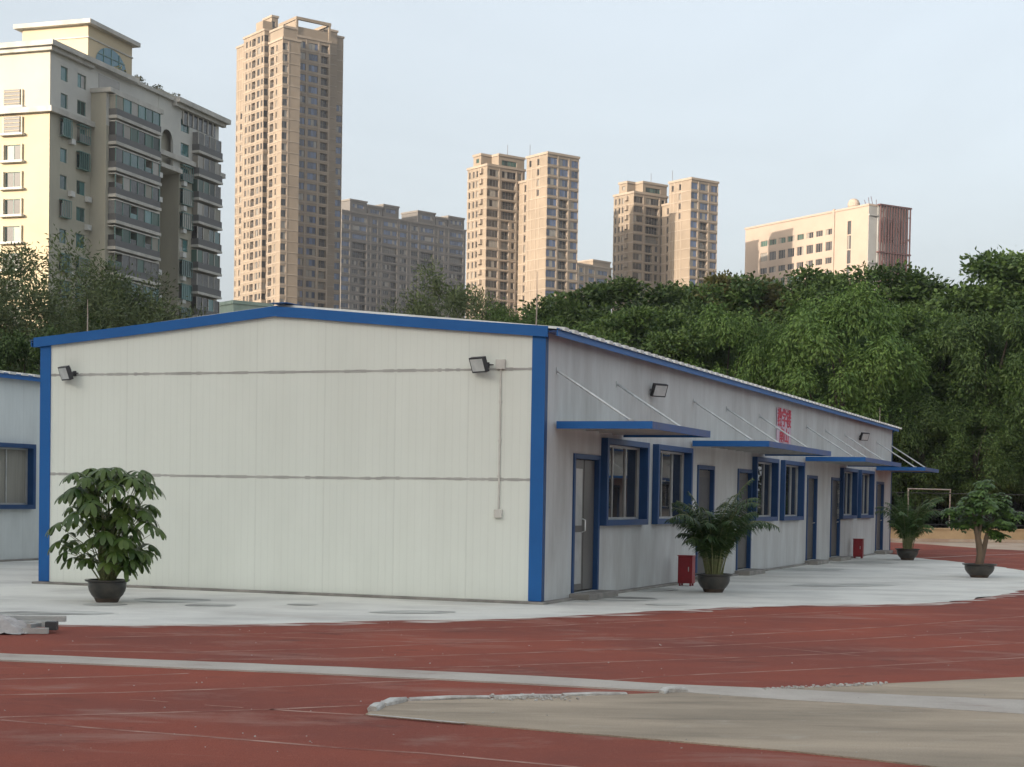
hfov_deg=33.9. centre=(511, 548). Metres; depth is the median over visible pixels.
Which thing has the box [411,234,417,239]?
window
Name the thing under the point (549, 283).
window
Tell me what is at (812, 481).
door
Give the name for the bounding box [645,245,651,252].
window
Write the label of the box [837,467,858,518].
window
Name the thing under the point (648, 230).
window
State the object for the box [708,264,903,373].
tree
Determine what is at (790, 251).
window
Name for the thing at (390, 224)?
window
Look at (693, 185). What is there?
window
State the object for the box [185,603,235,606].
stain
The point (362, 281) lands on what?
window
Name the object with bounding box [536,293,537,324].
lightning rod
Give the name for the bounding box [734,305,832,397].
tree
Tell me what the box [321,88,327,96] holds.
window
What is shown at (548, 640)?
lane line
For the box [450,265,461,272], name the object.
window
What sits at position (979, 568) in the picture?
potted tree
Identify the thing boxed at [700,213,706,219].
window
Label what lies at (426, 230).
window
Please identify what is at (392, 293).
window
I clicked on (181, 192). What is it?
window
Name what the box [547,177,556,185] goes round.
window
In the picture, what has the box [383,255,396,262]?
window
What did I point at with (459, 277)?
window
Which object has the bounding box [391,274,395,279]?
window
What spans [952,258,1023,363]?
tree
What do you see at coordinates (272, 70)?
window
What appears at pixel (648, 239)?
window
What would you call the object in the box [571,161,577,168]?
window
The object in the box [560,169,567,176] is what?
window
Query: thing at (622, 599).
stain
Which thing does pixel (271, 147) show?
window
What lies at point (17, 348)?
tree
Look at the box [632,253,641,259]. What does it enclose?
window
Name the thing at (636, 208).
window
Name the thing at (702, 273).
window
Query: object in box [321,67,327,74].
window
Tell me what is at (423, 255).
window
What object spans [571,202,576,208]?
window
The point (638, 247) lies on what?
window
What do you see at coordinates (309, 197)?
window
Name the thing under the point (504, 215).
window
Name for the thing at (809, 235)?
window
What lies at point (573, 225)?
window
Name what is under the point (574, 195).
window
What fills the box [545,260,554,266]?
window
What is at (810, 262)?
window
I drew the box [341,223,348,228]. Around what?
window
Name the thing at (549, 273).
window
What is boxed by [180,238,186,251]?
window
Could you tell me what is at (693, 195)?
window
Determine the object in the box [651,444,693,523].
window
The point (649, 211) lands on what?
window
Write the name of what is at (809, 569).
stain
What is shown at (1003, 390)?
tree
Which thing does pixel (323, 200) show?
window
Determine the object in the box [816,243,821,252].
window
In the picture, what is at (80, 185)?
window
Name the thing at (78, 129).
window
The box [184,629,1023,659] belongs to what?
lane line
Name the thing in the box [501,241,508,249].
window
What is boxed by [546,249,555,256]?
window
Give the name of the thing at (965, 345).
tree
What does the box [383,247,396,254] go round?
window
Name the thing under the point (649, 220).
window
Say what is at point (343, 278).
window
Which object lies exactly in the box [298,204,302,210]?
window
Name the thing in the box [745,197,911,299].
office block
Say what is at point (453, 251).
window
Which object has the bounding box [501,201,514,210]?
window
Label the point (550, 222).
window
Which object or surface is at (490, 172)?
window
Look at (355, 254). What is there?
window
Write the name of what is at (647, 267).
window
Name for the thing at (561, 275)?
window
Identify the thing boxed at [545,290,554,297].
window
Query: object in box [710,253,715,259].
window
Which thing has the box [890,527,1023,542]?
wall
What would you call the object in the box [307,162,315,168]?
window
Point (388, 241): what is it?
window
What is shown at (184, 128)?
window
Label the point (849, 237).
window
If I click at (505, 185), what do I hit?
window
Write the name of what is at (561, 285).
window
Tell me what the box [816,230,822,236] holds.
window
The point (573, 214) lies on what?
window
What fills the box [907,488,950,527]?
football goal
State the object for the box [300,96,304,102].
window
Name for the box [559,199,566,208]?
window
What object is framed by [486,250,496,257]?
window
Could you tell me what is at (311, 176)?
window
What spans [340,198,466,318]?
apartment slab
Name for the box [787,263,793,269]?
window
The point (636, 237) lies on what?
window
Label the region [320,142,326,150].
window
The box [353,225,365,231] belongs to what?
window
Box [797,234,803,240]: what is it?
window
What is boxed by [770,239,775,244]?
window
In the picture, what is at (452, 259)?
window
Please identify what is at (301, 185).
window
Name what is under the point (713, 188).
window
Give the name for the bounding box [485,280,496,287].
window
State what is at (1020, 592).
dusty edge
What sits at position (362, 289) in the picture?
window
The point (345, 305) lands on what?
window
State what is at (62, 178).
window
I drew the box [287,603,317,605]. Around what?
stain
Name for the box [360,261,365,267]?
window
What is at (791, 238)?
window
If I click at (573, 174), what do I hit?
window
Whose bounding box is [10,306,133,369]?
tree
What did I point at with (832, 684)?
broken edge
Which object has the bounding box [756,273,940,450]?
tree
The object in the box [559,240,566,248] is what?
window
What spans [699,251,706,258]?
window
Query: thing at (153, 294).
tree
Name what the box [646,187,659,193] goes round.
window
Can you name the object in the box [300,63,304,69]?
window
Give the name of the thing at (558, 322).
tree
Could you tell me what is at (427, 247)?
window
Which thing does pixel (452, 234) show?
window
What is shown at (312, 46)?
window
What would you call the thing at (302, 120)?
window
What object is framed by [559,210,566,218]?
window
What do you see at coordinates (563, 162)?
window
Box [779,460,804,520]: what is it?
window
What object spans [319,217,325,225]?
window
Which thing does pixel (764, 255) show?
window
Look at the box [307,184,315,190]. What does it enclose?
window
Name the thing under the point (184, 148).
window
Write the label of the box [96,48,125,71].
arch window
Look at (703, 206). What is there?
window
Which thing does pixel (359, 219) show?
window
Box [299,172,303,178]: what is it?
window
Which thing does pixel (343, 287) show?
window
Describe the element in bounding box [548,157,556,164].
window
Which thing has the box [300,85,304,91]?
window
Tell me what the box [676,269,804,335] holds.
tree
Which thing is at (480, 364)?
floodlight
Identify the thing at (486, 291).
window
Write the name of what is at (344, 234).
window
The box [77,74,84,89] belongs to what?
window
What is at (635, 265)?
window
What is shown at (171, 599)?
stain
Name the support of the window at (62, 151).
in the apartment block at (106, 148)
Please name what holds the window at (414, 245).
in the apartment slab at (384, 247)
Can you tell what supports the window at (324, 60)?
in the residential tower at (288, 143)
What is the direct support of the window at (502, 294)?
in the twin tower at (522, 238)
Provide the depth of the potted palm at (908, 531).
45.00 m
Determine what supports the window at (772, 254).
in the office block at (855, 232)
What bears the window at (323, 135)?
in the residential tower at (288, 143)
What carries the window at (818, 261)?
in the office block at (855, 232)
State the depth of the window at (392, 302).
592.72 m
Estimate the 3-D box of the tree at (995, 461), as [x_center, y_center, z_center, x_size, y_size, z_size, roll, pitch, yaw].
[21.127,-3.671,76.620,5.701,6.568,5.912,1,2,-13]
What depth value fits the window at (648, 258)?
478.25 m
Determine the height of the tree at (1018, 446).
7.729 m
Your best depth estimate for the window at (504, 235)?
448.39 m
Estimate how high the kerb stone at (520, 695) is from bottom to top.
0.033 m
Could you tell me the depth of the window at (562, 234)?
442.09 m
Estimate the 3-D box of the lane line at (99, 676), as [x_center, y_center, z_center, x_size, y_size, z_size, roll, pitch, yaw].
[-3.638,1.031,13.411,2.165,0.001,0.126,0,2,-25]
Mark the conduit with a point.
(500, 365)
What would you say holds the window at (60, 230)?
in the apartment block at (106, 148)
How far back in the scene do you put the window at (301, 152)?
468.42 m
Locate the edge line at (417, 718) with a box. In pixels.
[368,714,465,722]
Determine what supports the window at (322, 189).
in the residential tower at (288, 143)
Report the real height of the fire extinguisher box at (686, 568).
0.540 m
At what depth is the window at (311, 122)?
470.14 m
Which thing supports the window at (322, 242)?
in the residential tower at (288, 143)
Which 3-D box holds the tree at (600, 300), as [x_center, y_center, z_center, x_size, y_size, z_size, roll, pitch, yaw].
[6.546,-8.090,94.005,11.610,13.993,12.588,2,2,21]
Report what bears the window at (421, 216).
in the apartment slab at (384, 247)
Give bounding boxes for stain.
[0,611,112,614]
[83,603,126,604]
[134,597,209,602]
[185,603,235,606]
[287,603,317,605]
[370,610,453,612]
[572,596,656,601]
[637,588,679,590]
[646,603,688,605]
[769,568,846,570]
[793,584,891,585]
[830,561,897,563]
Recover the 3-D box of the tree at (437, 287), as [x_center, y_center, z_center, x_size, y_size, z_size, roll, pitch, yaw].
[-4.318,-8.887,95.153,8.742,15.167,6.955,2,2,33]
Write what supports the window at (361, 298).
in the apartment slab at (384, 247)
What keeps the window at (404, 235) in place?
in the apartment slab at (384, 247)
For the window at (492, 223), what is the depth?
445.01 m
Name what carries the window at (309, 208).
in the residential tower at (288, 143)
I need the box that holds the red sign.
[776,407,790,444]
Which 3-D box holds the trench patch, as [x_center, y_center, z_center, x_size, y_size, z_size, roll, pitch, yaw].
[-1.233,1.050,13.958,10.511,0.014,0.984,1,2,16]
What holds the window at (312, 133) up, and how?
in the residential tower at (288, 143)
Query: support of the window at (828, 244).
in the office block at (855, 232)
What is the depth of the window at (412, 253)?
598.10 m
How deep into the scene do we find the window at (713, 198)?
472.62 m
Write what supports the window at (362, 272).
in the apartment slab at (384, 247)
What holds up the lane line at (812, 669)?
on the running track
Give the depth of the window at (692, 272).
468.77 m
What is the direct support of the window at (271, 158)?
in the residential tower at (288, 143)
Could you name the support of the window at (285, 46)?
in the residential tower at (288, 143)
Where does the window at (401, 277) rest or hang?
in the apartment slab at (384, 247)
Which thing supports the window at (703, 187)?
in the twin tower at (657, 238)
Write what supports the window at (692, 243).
in the twin tower at (657, 238)
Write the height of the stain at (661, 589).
0.001 m
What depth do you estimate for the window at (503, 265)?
448.50 m
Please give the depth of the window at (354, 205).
580.27 m
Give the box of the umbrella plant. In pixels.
[45,467,166,602]
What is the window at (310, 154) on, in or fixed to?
in the residential tower at (288, 143)
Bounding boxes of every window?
[0,442,35,508]
[5,226,19,240]
[5,253,19,267]
[6,145,20,159]
[6,172,19,186]
[6,199,19,213]
[59,229,64,243]
[60,121,62,134]
[60,148,65,162]
[60,175,65,189]
[60,202,62,215]
[61,66,66,81]
[61,93,66,108]
[76,180,83,195]
[76,207,83,221]
[76,233,83,247]
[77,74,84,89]
[77,100,84,115]
[77,127,83,140]
[77,154,79,167]
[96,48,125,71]
[179,262,181,273]
[179,286,181,297]
[180,167,186,179]
[180,191,182,202]
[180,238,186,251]
[181,119,187,132]
[181,143,187,156]
[269,146,272,153]
[269,157,272,164]
[270,57,273,65]
[270,68,273,76]
[270,79,273,87]
[282,54,287,60]
[283,43,287,49]
[283,65,287,72]
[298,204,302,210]
[298,215,302,221]
[299,128,303,134]
[299,139,303,145]
[299,150,303,156]
[299,161,303,167]
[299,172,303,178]
[299,182,303,188]
[299,193,303,199]
[300,52,305,58]
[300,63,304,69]
[300,74,304,80]
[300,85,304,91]
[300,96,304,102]
[300,106,304,113]
[300,117,304,123]
[301,41,305,47]
[306,227,315,233]
[306,237,314,244]
[306,248,314,255]
[306,259,314,265]
[306,270,314,276]
[306,281,314,287]
[306,291,314,298]
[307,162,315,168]
[307,173,315,179]
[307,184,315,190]
[307,194,315,201]
[307,205,315,212]
[307,216,315,222]
[308,86,316,93]
[308,97,316,104]
[308,108,316,115]
[308,119,316,125]
[308,130,316,136]
[308,140,316,147]
[308,151,316,158]
[309,43,317,50]
[309,54,317,61]
[309,65,317,71]
[309,75,317,82]
[318,250,325,257]
[318,260,325,267]
[318,271,325,278]
[319,175,326,182]
[319,185,326,192]
[319,196,326,203]
[319,207,326,214]
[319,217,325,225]
[319,228,325,235]
[319,239,325,246]
[320,110,327,117]
[320,121,327,128]
[320,131,327,139]
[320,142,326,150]
[320,153,326,160]
[320,164,326,171]
[321,45,328,53]
[321,56,328,64]
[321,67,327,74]
[321,78,327,85]
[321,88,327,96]
[321,99,327,107]
[336,105,341,111]
[340,294,347,298]
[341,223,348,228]
[341,250,348,254]
[341,258,348,263]
[341,267,348,272]
[341,276,348,281]
[341,285,347,289]
[341,302,347,307]
[342,214,348,219]
[342,232,348,237]
[342,241,348,245]
[352,234,365,239]
[352,242,365,249]
[352,251,365,258]
[353,203,363,208]
[353,216,365,222]
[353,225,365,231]
[359,295,364,301]
[359,304,364,310]
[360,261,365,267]
[360,269,365,275]
[360,278,365,284]
[360,287,364,293]
[370,209,378,213]
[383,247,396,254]
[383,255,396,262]
[384,221,396,227]
[384,230,396,235]
[384,239,396,244]
[386,209,395,213]
[390,282,395,288]
[390,291,395,297]
[390,299,395,305]
[391,265,395,271]
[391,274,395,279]
[399,275,405,279]
[399,284,405,288]
[400,224,406,228]
[400,232,406,237]
[411,226,417,230]
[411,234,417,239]
[411,243,417,247]
[411,251,417,256]
[420,215,431,219]
[421,227,432,233]
[421,236,432,241]
[421,244,432,249]
[421,252,432,259]
[421,261,432,267]
[450,232,462,237]
[450,240,462,246]
[450,249,461,254]
[450,257,461,263]
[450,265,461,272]
[451,220,460,224]
[457,274,461,280]
[485,260,496,267]
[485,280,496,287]
[485,290,496,297]
[486,229,497,237]
[486,240,496,247]
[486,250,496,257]
[486,270,496,277]
[487,169,498,176]
[487,179,497,186]
[487,189,497,196]
[487,199,497,206]
[487,209,497,216]
[487,219,497,227]
[500,252,507,259]
[500,261,507,269]
[500,272,507,279]
[500,282,507,289]
[500,292,507,299]
[501,191,514,200]
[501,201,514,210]
[501,211,514,220]
[501,221,508,229]
[501,231,508,239]
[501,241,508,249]
[502,160,515,166]
[502,171,515,179]
[502,181,515,190]
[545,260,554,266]
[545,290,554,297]
[546,208,555,215]
[546,229,555,236]
[546,239,555,246]
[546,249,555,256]
[546,270,554,277]
[546,280,554,287]
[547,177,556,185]
[547,188,556,195]
[547,198,555,205]
[547,219,555,225]
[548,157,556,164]
[548,167,556,174]
[558,251,565,258]
[558,261,565,269]
[558,271,565,279]
[558,281,565,289]
[559,190,567,196]
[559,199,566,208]
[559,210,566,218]
[559,220,566,228]
[559,230,566,238]
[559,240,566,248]
[560,159,567,166]
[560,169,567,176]
[560,179,567,186]
[570,222,576,228]
[570,232,576,239]
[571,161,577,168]
[571,171,577,178]
[571,181,577,188]
[571,191,577,198]
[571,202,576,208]
[571,212,576,218]
[597,270,606,275]
[600,438,649,525]
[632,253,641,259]
[633,196,642,203]
[633,205,642,212]
[633,225,641,231]
[633,234,641,240]
[633,244,641,250]
[633,263,640,269]
[633,272,640,278]
[634,215,641,221]
[644,273,650,280]
[645,217,658,225]
[645,226,657,234]
[645,236,657,244]
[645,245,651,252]
[645,255,651,262]
[645,264,651,271]
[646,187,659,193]
[646,198,658,205]
[646,207,658,215]
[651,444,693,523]
[689,259,695,265]
[690,202,696,208]
[690,211,696,217]
[690,231,696,237]
[690,240,696,246]
[690,250,695,256]
[690,269,695,275]
[691,182,697,189]
[691,192,696,198]
[691,221,696,227]
[699,232,706,239]
[699,241,706,249]
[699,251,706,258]
[699,260,705,268]
[699,270,705,277]
[700,184,707,190]
[700,193,707,200]
[700,203,707,209]
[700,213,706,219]
[700,222,706,229]
[710,224,716,230]
[710,233,715,239]
[710,243,715,249]
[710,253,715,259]
[710,262,715,268]
[711,186,716,192]
[711,195,716,201]
[711,205,716,211]
[711,214,716,220]
[752,456,779,520]
[760,268,766,273]
[761,241,766,246]
[761,253,766,261]
[769,251,775,260]
[769,266,775,272]
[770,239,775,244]
[778,265,784,271]
[779,237,784,243]
[779,249,784,258]
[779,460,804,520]
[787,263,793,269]
[788,235,794,241]
[788,248,793,256]
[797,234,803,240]
[797,246,803,255]
[806,260,812,266]
[807,232,812,238]
[807,245,812,253]
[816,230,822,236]
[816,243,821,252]
[816,259,821,265]
[825,257,831,263]
[826,229,831,234]
[826,241,831,250]
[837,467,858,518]
[847,235,850,248]
[847,250,850,263]
[848,221,850,233]
[857,470,874,517]
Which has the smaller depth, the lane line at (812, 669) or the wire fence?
the lane line at (812, 669)
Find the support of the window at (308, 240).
in the residential tower at (288, 143)
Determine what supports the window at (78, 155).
in the apartment block at (106, 148)
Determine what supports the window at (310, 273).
in the residential tower at (288, 143)
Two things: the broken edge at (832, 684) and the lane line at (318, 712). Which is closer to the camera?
the lane line at (318, 712)
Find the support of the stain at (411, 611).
on the concrete apron
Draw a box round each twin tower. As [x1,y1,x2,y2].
[465,145,579,318]
[611,170,718,311]
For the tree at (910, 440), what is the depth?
76.46 m
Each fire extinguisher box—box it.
[677,555,695,585]
[853,538,863,557]
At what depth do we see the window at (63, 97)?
186.51 m
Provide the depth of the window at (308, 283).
471.64 m
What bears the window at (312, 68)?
in the residential tower at (288, 143)
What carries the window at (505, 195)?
in the twin tower at (522, 238)
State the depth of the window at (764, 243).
510.96 m
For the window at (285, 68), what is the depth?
456.12 m
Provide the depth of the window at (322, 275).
474.29 m
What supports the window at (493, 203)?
in the twin tower at (522, 238)
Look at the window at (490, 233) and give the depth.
444.90 m
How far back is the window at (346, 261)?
576.88 m
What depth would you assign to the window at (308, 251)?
471.18 m
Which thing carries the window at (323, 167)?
in the residential tower at (288, 143)
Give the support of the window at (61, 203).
in the apartment block at (106, 148)
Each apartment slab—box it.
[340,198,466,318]
[577,259,611,296]
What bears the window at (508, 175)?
in the twin tower at (522, 238)
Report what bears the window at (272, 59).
in the residential tower at (288, 143)
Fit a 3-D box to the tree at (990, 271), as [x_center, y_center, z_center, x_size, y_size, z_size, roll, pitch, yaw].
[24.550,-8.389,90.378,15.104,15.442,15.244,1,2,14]
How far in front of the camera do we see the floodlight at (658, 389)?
28.24 m
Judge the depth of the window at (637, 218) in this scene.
474.52 m
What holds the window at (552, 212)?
in the twin tower at (522, 238)
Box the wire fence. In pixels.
[891,492,1023,528]
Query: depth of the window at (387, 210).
590.27 m
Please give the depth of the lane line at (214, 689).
12.78 m
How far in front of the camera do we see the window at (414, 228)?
597.81 m
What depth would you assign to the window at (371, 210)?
585.24 m
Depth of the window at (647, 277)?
478.36 m
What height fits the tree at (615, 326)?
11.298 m
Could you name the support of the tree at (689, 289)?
on the ground
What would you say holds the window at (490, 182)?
in the twin tower at (522, 238)
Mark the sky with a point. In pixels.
(795, 108)
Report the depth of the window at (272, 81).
461.16 m
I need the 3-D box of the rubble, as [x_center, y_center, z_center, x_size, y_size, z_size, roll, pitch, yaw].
[0.096,1.105,12.502,0.921,0.024,0.408,1,2,0]
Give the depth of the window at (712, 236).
472.91 m
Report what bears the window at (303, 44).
in the residential tower at (288, 143)
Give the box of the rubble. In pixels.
[484,693,579,700]
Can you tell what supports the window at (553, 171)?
in the twin tower at (522, 238)
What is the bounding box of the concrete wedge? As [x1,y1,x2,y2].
[366,677,1023,766]
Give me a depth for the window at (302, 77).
467.74 m
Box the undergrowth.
[871,396,1023,528]
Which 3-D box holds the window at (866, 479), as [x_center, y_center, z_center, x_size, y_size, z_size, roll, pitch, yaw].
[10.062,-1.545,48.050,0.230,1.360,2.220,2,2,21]
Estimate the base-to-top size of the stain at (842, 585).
0.001 m
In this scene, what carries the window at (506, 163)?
in the twin tower at (522, 238)
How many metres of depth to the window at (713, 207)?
472.91 m
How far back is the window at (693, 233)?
468.54 m
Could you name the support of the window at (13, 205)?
in the apartment block at (106, 148)
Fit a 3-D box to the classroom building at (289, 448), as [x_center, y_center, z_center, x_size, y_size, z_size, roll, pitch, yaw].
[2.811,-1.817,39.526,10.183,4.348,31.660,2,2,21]
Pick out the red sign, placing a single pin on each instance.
(783, 421)
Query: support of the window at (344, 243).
in the apartment slab at (384, 247)
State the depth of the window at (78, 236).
190.05 m
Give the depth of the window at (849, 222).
479.18 m
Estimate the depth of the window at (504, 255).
448.50 m
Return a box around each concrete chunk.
[659,688,668,693]
[661,686,687,692]
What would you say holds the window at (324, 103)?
in the residential tower at (288, 143)
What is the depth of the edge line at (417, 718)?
11.20 m
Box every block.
[0,18,230,326]
[220,300,273,312]
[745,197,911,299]
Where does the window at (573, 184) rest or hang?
in the twin tower at (522, 238)
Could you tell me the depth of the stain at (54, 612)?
20.36 m
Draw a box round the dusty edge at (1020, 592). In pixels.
[58,590,1023,627]
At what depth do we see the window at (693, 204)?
468.31 m
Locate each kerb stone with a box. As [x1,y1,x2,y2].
[367,702,384,711]
[381,697,407,705]
[408,695,489,700]
[492,694,560,697]
[561,692,626,695]
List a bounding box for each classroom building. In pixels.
[0,370,39,561]
[31,302,938,604]
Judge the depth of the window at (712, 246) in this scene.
473.08 m
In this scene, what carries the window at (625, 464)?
in the classroom building at (289, 448)
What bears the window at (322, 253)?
in the residential tower at (288, 143)
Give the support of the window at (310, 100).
in the residential tower at (288, 143)
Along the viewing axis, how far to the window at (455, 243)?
611.84 m
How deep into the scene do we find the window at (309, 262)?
471.29 m
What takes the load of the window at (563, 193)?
in the twin tower at (522, 238)
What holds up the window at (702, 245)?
in the twin tower at (657, 238)
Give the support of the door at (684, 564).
in the fire extinguisher box at (686, 568)
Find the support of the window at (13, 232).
in the apartment block at (106, 148)
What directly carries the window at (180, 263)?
in the apartment block at (106, 148)
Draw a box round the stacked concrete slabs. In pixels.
[0,614,65,633]
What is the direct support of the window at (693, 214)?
in the twin tower at (657, 238)
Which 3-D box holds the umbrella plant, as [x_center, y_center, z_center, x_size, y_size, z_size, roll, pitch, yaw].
[-5.414,-0.180,22.441,1.606,1.813,1.443,1,2,0]
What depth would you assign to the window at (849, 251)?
479.53 m
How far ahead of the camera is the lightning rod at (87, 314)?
26.47 m
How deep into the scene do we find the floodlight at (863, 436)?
46.98 m
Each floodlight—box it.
[58,365,77,380]
[469,356,493,372]
[650,383,667,396]
[859,432,869,440]
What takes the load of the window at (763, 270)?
in the office block at (855, 232)
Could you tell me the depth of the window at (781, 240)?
503.84 m
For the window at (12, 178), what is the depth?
185.51 m
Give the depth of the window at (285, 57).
455.90 m
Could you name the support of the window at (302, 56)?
in the residential tower at (288, 143)
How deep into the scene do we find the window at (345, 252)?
576.73 m
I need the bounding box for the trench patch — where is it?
[0,653,1023,713]
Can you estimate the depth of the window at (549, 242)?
438.86 m
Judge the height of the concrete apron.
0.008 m
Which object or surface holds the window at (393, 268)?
in the apartment slab at (384, 247)
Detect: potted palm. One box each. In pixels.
[664,478,780,592]
[875,492,943,559]
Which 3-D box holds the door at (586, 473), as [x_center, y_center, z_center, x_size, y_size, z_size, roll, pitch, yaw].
[1.077,-0.384,25.364,0.132,2.065,1.220,2,2,21]
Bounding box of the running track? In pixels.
[0,542,1023,766]
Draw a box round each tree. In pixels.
[0,223,191,366]
[0,276,109,372]
[0,312,68,374]
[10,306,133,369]
[38,263,216,329]
[377,296,437,314]
[394,255,492,318]
[411,286,502,321]
[471,295,543,324]
[513,312,572,328]
[514,275,712,357]
[519,290,646,345]
[564,304,727,372]
[633,277,774,364]
[672,296,782,388]
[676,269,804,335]
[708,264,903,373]
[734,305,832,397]
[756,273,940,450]
[781,258,957,400]
[829,305,997,514]
[861,245,1023,396]
[878,289,1023,521]
[879,384,986,526]
[900,396,1023,527]
[940,480,1023,577]
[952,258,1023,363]
[976,393,1023,509]
[982,329,1023,443]
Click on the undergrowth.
(1016, 506)
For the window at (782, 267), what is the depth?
504.02 m
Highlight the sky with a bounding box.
[0,0,1023,313]
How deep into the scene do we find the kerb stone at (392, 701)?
12.02 m
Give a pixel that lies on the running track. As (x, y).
(23, 744)
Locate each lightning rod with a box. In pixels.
[87,299,87,330]
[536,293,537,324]
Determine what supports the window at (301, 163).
in the residential tower at (288, 143)
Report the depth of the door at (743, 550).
34.95 m
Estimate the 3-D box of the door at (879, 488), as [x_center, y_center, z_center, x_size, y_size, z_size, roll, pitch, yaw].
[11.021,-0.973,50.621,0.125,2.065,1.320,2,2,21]
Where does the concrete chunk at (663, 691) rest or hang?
on the running track
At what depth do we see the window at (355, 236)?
580.41 m
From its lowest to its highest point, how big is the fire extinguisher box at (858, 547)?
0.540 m
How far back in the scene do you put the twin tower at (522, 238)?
444.42 m
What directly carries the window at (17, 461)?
in the classroom building at (19, 454)
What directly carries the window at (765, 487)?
in the classroom building at (289, 448)
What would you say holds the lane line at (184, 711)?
on the running track
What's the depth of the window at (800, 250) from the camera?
496.81 m
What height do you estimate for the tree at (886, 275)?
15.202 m
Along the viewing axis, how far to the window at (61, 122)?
186.19 m
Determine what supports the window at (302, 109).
in the residential tower at (288, 143)
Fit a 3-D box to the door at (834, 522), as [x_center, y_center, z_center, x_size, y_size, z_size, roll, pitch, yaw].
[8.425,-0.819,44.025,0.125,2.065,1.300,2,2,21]
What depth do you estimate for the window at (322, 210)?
473.71 m
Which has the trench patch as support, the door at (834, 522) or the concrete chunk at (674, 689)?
the concrete chunk at (674, 689)
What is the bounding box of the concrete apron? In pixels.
[0,554,1023,625]
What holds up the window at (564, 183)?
in the twin tower at (522, 238)
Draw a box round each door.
[571,453,600,592]
[679,559,690,580]
[695,465,714,575]
[736,468,752,569]
[805,475,817,560]
[829,477,840,556]
[854,541,861,554]
[875,481,883,550]
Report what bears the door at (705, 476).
in the classroom building at (289, 448)
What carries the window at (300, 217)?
in the residential tower at (288, 143)
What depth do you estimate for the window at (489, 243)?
445.01 m
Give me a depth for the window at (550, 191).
438.54 m
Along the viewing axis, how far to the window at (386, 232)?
590.27 m
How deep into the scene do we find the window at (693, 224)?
468.42 m
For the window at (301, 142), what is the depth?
468.31 m
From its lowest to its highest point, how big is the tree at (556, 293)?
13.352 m
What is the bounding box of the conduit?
[494,359,505,517]
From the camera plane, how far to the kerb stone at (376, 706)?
11.64 m
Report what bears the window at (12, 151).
in the apartment block at (106, 148)
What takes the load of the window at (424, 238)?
in the apartment slab at (384, 247)
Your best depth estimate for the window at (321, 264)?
474.29 m
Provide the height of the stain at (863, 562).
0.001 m
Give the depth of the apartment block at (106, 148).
192.13 m
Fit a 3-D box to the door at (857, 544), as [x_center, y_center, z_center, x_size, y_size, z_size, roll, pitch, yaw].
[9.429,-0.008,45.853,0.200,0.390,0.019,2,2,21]
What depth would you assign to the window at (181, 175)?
211.65 m
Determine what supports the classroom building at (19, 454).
on the concrete apron
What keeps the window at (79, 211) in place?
in the apartment block at (106, 148)
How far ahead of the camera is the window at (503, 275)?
448.61 m
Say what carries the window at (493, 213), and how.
in the twin tower at (522, 238)
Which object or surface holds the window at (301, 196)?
in the residential tower at (288, 143)
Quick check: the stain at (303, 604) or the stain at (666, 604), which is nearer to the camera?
the stain at (303, 604)
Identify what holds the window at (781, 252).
in the office block at (855, 232)
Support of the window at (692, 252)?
in the twin tower at (657, 238)
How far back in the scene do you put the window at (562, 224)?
441.87 m
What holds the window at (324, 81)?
in the residential tower at (288, 143)
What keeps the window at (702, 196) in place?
in the twin tower at (657, 238)
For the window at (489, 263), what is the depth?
445.23 m
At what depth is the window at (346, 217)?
576.17 m
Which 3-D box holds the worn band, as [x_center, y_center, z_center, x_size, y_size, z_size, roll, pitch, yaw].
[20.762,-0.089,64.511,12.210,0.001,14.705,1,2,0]
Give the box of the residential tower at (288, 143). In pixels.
[233,15,344,308]
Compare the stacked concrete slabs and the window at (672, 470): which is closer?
the stacked concrete slabs
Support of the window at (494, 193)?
in the twin tower at (522, 238)
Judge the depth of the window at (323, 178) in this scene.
473.60 m
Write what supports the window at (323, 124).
in the residential tower at (288, 143)
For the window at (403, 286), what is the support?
in the apartment slab at (384, 247)
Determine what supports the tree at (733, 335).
on the ground
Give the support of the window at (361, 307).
in the apartment slab at (384, 247)
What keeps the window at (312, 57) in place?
in the residential tower at (288, 143)
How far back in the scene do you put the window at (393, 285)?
592.87 m
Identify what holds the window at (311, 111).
in the residential tower at (288, 143)
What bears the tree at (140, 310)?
on the ground
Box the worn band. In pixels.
[896,542,1023,550]
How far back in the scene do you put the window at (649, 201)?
477.66 m
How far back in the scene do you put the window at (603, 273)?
619.05 m
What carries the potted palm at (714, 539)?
on the concrete apron
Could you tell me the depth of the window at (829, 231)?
486.37 m
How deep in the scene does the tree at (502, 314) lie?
87.31 m
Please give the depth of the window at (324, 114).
472.79 m
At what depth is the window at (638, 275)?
475.16 m
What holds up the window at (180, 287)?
in the apartment block at (106, 148)
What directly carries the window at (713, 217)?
in the twin tower at (657, 238)
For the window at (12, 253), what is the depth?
185.74 m
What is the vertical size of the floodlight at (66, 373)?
0.226 m
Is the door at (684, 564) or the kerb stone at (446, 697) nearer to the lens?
the kerb stone at (446, 697)
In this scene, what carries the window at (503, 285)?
in the twin tower at (522, 238)
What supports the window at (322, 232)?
in the residential tower at (288, 143)
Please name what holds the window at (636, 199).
in the twin tower at (657, 238)
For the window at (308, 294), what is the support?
in the residential tower at (288, 143)
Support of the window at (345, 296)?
in the apartment slab at (384, 247)
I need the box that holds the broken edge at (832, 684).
[762,681,887,689]
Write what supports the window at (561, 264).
in the twin tower at (522, 238)
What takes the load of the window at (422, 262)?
in the apartment slab at (384, 247)
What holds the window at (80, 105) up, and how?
in the apartment block at (106, 148)
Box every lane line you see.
[0,673,188,679]
[0,680,431,694]
[0,704,370,717]
[2,719,576,766]
[53,616,1023,652]
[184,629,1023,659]
[270,709,364,714]
[407,642,1023,667]
[612,657,1023,679]
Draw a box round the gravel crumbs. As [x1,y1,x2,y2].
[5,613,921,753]

